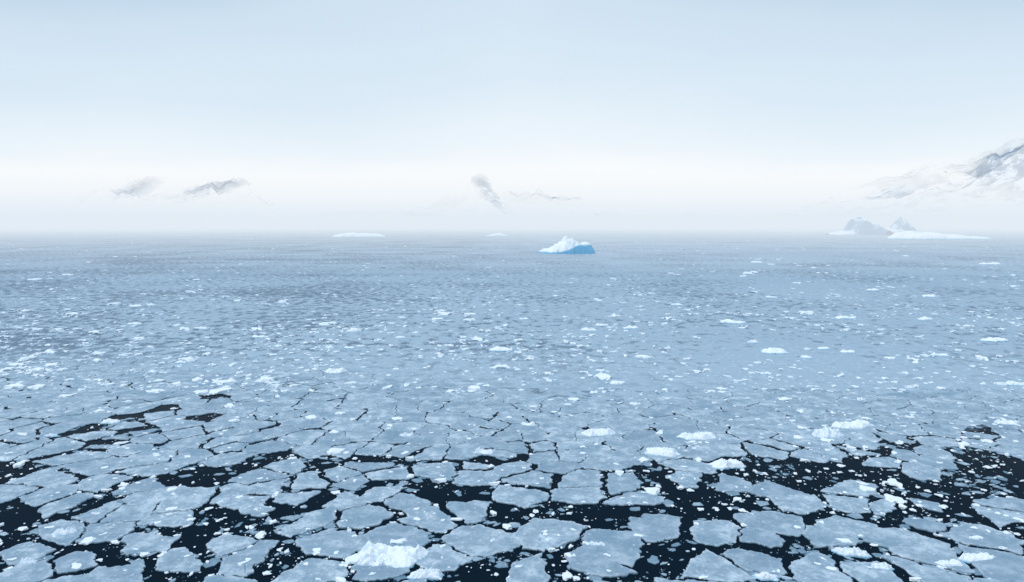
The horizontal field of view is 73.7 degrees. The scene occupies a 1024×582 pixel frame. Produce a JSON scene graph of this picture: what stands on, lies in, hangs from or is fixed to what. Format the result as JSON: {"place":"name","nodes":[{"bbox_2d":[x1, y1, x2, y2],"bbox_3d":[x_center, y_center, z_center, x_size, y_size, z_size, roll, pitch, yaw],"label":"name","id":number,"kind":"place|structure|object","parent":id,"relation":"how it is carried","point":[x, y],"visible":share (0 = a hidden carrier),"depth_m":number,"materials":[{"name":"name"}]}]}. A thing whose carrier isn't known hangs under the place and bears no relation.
{"place":"outdoors","nodes":[
{"label":"outdoors","id":0,"kind":"place"},
{"bbox_2d":[0,226,1023,581],"bbox_3d":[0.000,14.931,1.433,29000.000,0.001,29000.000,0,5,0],"label":"sea","id":1,"kind":"structure","parent":0,"point":[628,258],"depth_m":103.92,"materials":[{"name":"blue"}]},
{"bbox_2d":[0,456,10,461],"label":"ice chunk","id":2,"kind":"object","parent":1,"relation":"on","point":[3,459],"visible":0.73,"depth_m":43.70,"materials":[{"name":"white ice"}]},
{"bbox_2d":[19,557,37,563],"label":"ice chunk","id":3,"kind":"object","parent":1,"relation":"on","point":[27,560],"visible":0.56,"depth_m":30.30,"materials":[{"name":"white ice"}]},
{"bbox_2d":[44,433,58,436],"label":"ice chunk","id":4,"kind":"object","parent":1,"relation":"on","point":[52,435],"visible":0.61,"depth_m":48.67,"materials":[{"name":"white ice"}]},
{"bbox_2d":[53,527,76,535],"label":"ice chunk","id":5,"kind":"object","parent":1,"relation":"on","point":[67,531],"visible":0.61,"depth_m":33.22,"materials":[{"name":"white ice"}]},
{"bbox_2d":[99,418,119,423],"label":"ice chunk","id":6,"kind":"object","parent":1,"relation":"on","point":[109,421],"visible":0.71,"depth_m":51.91,"materials":[{"name":"white ice"}]},
{"bbox_2d":[127,322,141,324],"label":"ice chunk","id":7,"kind":"object","parent":1,"relation":"on","point":[135,323],"visible":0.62,"depth_m":103.84,"materials":[{"name":"white ice"}]},
{"bbox_2d":[212,378,235,382],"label":"ice chunk","id":8,"kind":"object","parent":1,"relation":"on","point":[223,381],"visible":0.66,"depth_m":65.32,"materials":[{"name":"white ice"}]},
{"bbox_2d":[252,335,265,337],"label":"ice chunk","id":9,"kind":"object","parent":1,"relation":"on","point":[256,336],"visible":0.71,"depth_m":91.67,"materials":[{"name":"white ice"}]},
{"bbox_2d":[325,367,346,372],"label":"ice chunk","id":10,"kind":"object","parent":1,"relation":"on","point":[334,370],"visible":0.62,"depth_m":69.69,"materials":[{"name":"white ice"}]},
{"bbox_2d":[332,232,385,237],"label":"iceberg","id":11,"kind":"object","parent":1,"relation":"on","point":[357,235],"visible":0.89,"depth_m":856.93,"materials":[{"name":"white ice"}]},
{"bbox_2d":[357,541,428,569],"bbox_3d":[-5.336,11.909,30.782,3.888,1.051,2.226,0,5,-5],"label":"ice chunk","id":12,"kind":"object","parent":1,"relation":"on","point":[397,557],"visible":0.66,"depth_m":30.58,"materials":[{"name":"white ice"}]},
{"bbox_2d":[400,432,413,435],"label":"ice chunk","id":13,"kind":"object","parent":1,"relation":"on","point":[407,434],"visible":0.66,"depth_m":48.63,"materials":[{"name":"white ice"}]},
{"bbox_2d":[406,567,444,580],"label":"ice chunk","id":14,"kind":"object","parent":1,"relation":"on","point":[431,573],"visible":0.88,"depth_m":29.11,"materials":[{"name":"white ice"}]},
{"bbox_2d":[474,447,492,453],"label":"ice chunk","id":15,"kind":"object","parent":1,"relation":"on","point":[482,450],"visible":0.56,"depth_m":44.94,"materials":[{"name":"white ice"}]},
{"bbox_2d":[486,233,507,235],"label":"iceberg","id":16,"kind":"object","parent":1,"relation":"on","point":[498,234],"visible":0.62,"depth_m":947.60,"materials":[{"name":"white ice"}]},
{"bbox_2d":[488,346,512,350],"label":"ice chunk","id":17,"kind":"object","parent":1,"relation":"on","point":[497,348],"visible":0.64,"depth_m":82.05,"materials":[{"name":"white ice"}]},
{"bbox_2d":[0,358,1023,581],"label":"ice floes","id":18,"kind":"object","parent":1,"relation":"on","point":[630,425],"visible":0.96,"depth_m":43.04,"materials":[{"name":"white ice"}]},
{"bbox_2d":[0,231,1023,581],"bbox_3d":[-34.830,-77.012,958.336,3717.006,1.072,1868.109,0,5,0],"label":"brash ice","id":19,"kind":"structure","parent":1,"relation":"on","point":[356,557],"depth_m":65.53,"materials":[{"name":"white ice"}]},
{"bbox_2d":[0,388,1023,581],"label":"ice fragments","id":20,"kind":"object","parent":1,"relation":"on","point":[596,577],"visible":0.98,"depth_m":35.99,"materials":[{"name":"white ice"}]},
{"bbox_2d":[521,421,535,425],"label":"ice chunk","id":21,"kind":"object","parent":1,"relation":"on","point":[532,423],"visible":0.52,"depth_m":51.30,"materials":[{"name":"white ice"}]},
{"bbox_2d":[541,536,553,540],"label":"ice chunk","id":22,"kind":"object","parent":1,"relation":"on","point":[547,539],"visible":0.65,"depth_m":32.43,"materials":[{"name":"white ice"}]},
{"bbox_2d":[538,236,594,253],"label":"iceberg","id":23,"kind":"object","parent":1,"relation":"on","point":[565,245],"visible":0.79,"depth_m":362.31,"materials":[{"name":"white ice"}]},
{"bbox_2d":[580,327,596,330],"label":"ice chunk","id":24,"kind":"object","parent":1,"relation":"on","point":[587,329],"visible":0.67,"depth_m":97.53,"materials":[{"name":"white ice"}]},
{"bbox_2d":[589,540,604,545],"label":"ice chunk","id":25,"kind":"object","parent":1,"relation":"on","point":[601,543],"visible":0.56,"depth_m":32.06,"materials":[{"name":"white ice"}]},
{"bbox_2d":[581,428,615,435],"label":"ice chunk","id":26,"kind":"object","parent":1,"relation":"on","point":[599,432],"visible":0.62,"depth_m":48.92,"materials":[{"name":"white ice"}]},
{"bbox_2d":[623,325,637,328],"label":"ice chunk","id":27,"kind":"object","parent":1,"relation":"on","point":[631,327],"visible":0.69,"depth_m":99.59,"materials":[{"name":"white ice"}]},
{"bbox_2d":[645,447,680,456],"bbox_3d":[9.859,10.658,44.993,2.910,0.828,1.481,1,6,12],"label":"ice chunk","id":28,"kind":"object","parent":1,"relation":"on","point":[667,452],"visible":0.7,"depth_m":44.67,"materials":[{"name":"white ice"}]},
{"bbox_2d":[676,432,715,440],"bbox_3d":[13.231,10.359,48.377,3.136,0.777,1.397,-1,6,-9],"label":"ice chunk","id":29,"kind":"object","parent":1,"relation":"on","point":[698,435],"visible":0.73,"depth_m":48.04,"materials":[{"name":"white ice"}]},
{"bbox_2d":[709,458,745,469],"bbox_3d":[13.384,10.886,42.768,2.549,0.799,1.460,-1,6,-8],"label":"ice chunk","id":30,"kind":"object","parent":1,"relation":"on","point":[722,464],"visible":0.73,"depth_m":42.41,"materials":[{"name":"white ice"}]},
{"bbox_2d":[720,319,744,322],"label":"ice chunk","id":31,"kind":"object","parent":1,"relation":"on","point":[727,321],"visible":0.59,"depth_m":105.67,"materials":[{"name":"white ice"}]},
{"bbox_2d":[753,572,779,581],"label":"ice chunk","id":32,"kind":"object","parent":1,"relation":"on","point":[766,576],"visible":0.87,"depth_m":29.02,"materials":[{"name":"white ice"}]},
{"bbox_2d":[760,347,787,353],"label":"ice chunk","id":33,"kind":"object","parent":1,"relation":"on","point":[769,350],"visible":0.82,"depth_m":80.49,"materials":[{"name":"white ice"}]},
{"bbox_2d":[799,355,812,358],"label":"ice chunk","id":34,"kind":"object","parent":1,"relation":"on","point":[806,357],"visible":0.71,"depth_m":77.33,"materials":[{"name":"white ice"}]},
{"bbox_2d":[817,347,829,349],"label":"ice chunk","id":35,"kind":"object","parent":1,"relation":"on","point":[822,348],"visible":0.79,"depth_m":83.07,"materials":[{"name":"white ice"}]},
{"bbox_2d":[811,426,841,437],"bbox_3d":[22.470,10.152,48.710,2.195,1.125,1.397,-1,6,-6],"label":"ice chunk","id":36,"kind":"object","parent":1,"relation":"on","point":[827,432],"visible":0.71,"depth_m":48.35,"materials":[{"name":"white ice"}]},
{"bbox_2d":[835,315,856,318],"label":"ice chunk","id":37,"kind":"object","parent":1,"relation":"on","point":[844,317],"visible":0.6,"depth_m":110.50,"materials":[{"name":"white ice"}]},
{"bbox_2d":[840,349,855,352],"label":"ice chunk","id":38,"kind":"object","parent":1,"relation":"on","point":[847,351],"visible":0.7,"depth_m":80.81,"materials":[{"name":"white ice"}]},
{"bbox_2d":[831,546,871,557],"bbox_3d":[15.560,12.044,31.284,1.791,0.687,0.684,2,6,16],"label":"ice chunk","id":39,"kind":"object","parent":1,"relation":"on","point":[857,552],"visible":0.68,"depth_m":31.11,"materials":[{"name":"white ice"}]},
{"bbox_2d":[831,419,874,428],"bbox_3d":[25.457,10.081,51.179,4.111,0.796,1.570,-1,6,-14],"label":"ice chunk","id":40,"kind":"object","parent":1,"relation":"on","point":[857,423],"visible":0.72,"depth_m":50.83,"materials":[{"name":"white ice"}]},
{"bbox_2d":[826,216,904,234],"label":"iceberg","id":41,"kind":"object","parent":1,"relation":"on","point":[858,226],"visible":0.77,"depth_m":1084.72,"materials":[{"name":"white ice"}]},
{"bbox_2d":[871,562,894,570],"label":"ice chunk","id":42,"kind":"object","parent":1,"relation":"on","point":[884,565],"visible":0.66,"depth_m":29.89,"materials":[{"name":"white ice"}]},
{"bbox_2d":[889,217,916,230],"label":"iceberg","id":43,"kind":"object","parent":1,"relation":"on","point":[900,223],"visible":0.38,"depth_m":1135.54,"materials":[{"name":"white ice"}]},
{"bbox_2d":[918,316,933,319],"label":"ice chunk","id":44,"kind":"object","parent":1,"relation":"on","point":[924,318],"visible":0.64,"depth_m":108.84,"materials":[{"name":"white ice"}]},
{"bbox_2d":[922,294,936,296],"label":"ice chunk","id":45,"kind":"object","parent":1,"relation":"on","point":[931,295],"visible":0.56,"depth_m":144.36,"materials":[{"name":"white ice"}]},
{"bbox_2d":[887,231,991,239],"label":"iceberg","id":46,"kind":"object","parent":1,"relation":"on","point":[919,235],"visible":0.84,"depth_m":741.34,"materials":[{"name":"white ice"}]},
{"bbox_2d":[930,353,948,355],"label":"ice chunk","id":47,"kind":"object","parent":1,"relation":"on","point":[935,354],"visible":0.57,"depth_m":78.88,"materials":[{"name":"white ice"}]},
{"bbox_2d":[933,559,963,567],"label":"ice chunk","id":48,"kind":"object","parent":1,"relation":"on","point":[949,564],"visible":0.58,"depth_m":30.15,"materials":[{"name":"white ice"}]},
{"bbox_2d":[959,552,994,563],"bbox_3d":[20.985,12.125,30.830,2.250,0.612,0.859,-1,6,-10],"label":"ice chunk","id":49,"kind":"object","parent":1,"relation":"on","point":[969,558],"visible":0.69,"depth_m":30.68,"materials":[{"name":"white ice"}]},
{"bbox_2d":[980,337,1009,341],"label":"ice chunk","id":50,"kind":"object","parent":1,"relation":"on","point":[991,339],"visible":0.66,"depth_m":89.11,"materials":[{"name":"white ice"}]},
{"bbox_2d":[994,419,1018,424],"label":"ice chunk","id":51,"kind":"object","parent":1,"relation":"on","point":[1007,422],"visible":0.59,"depth_m":51.57,"materials":[{"name":"white ice"}]},
{"bbox_2d":[1006,381,1023,385],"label":"ice chunk","id":52,"kind":"object","parent":1,"relation":"on","point":[1011,383],"visible":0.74,"depth_m":64.21,"materials":[{"name":"white ice"}]},
{"bbox_2d":[0,0,1023,225],"label":"sky","id":53,"kind":"structure","parent":0,"point":[113,112],"materials":[{"name":"white"}]},
{"bbox_2d":[877,154,1023,197],"bbox_3d":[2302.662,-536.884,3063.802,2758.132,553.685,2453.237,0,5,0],"label":"mountain","id":54,"kind":"structure","parent":0,"point":[1020,172],"depth_m":3133.84,"materials":[{"name":"white snow"}]}
]}

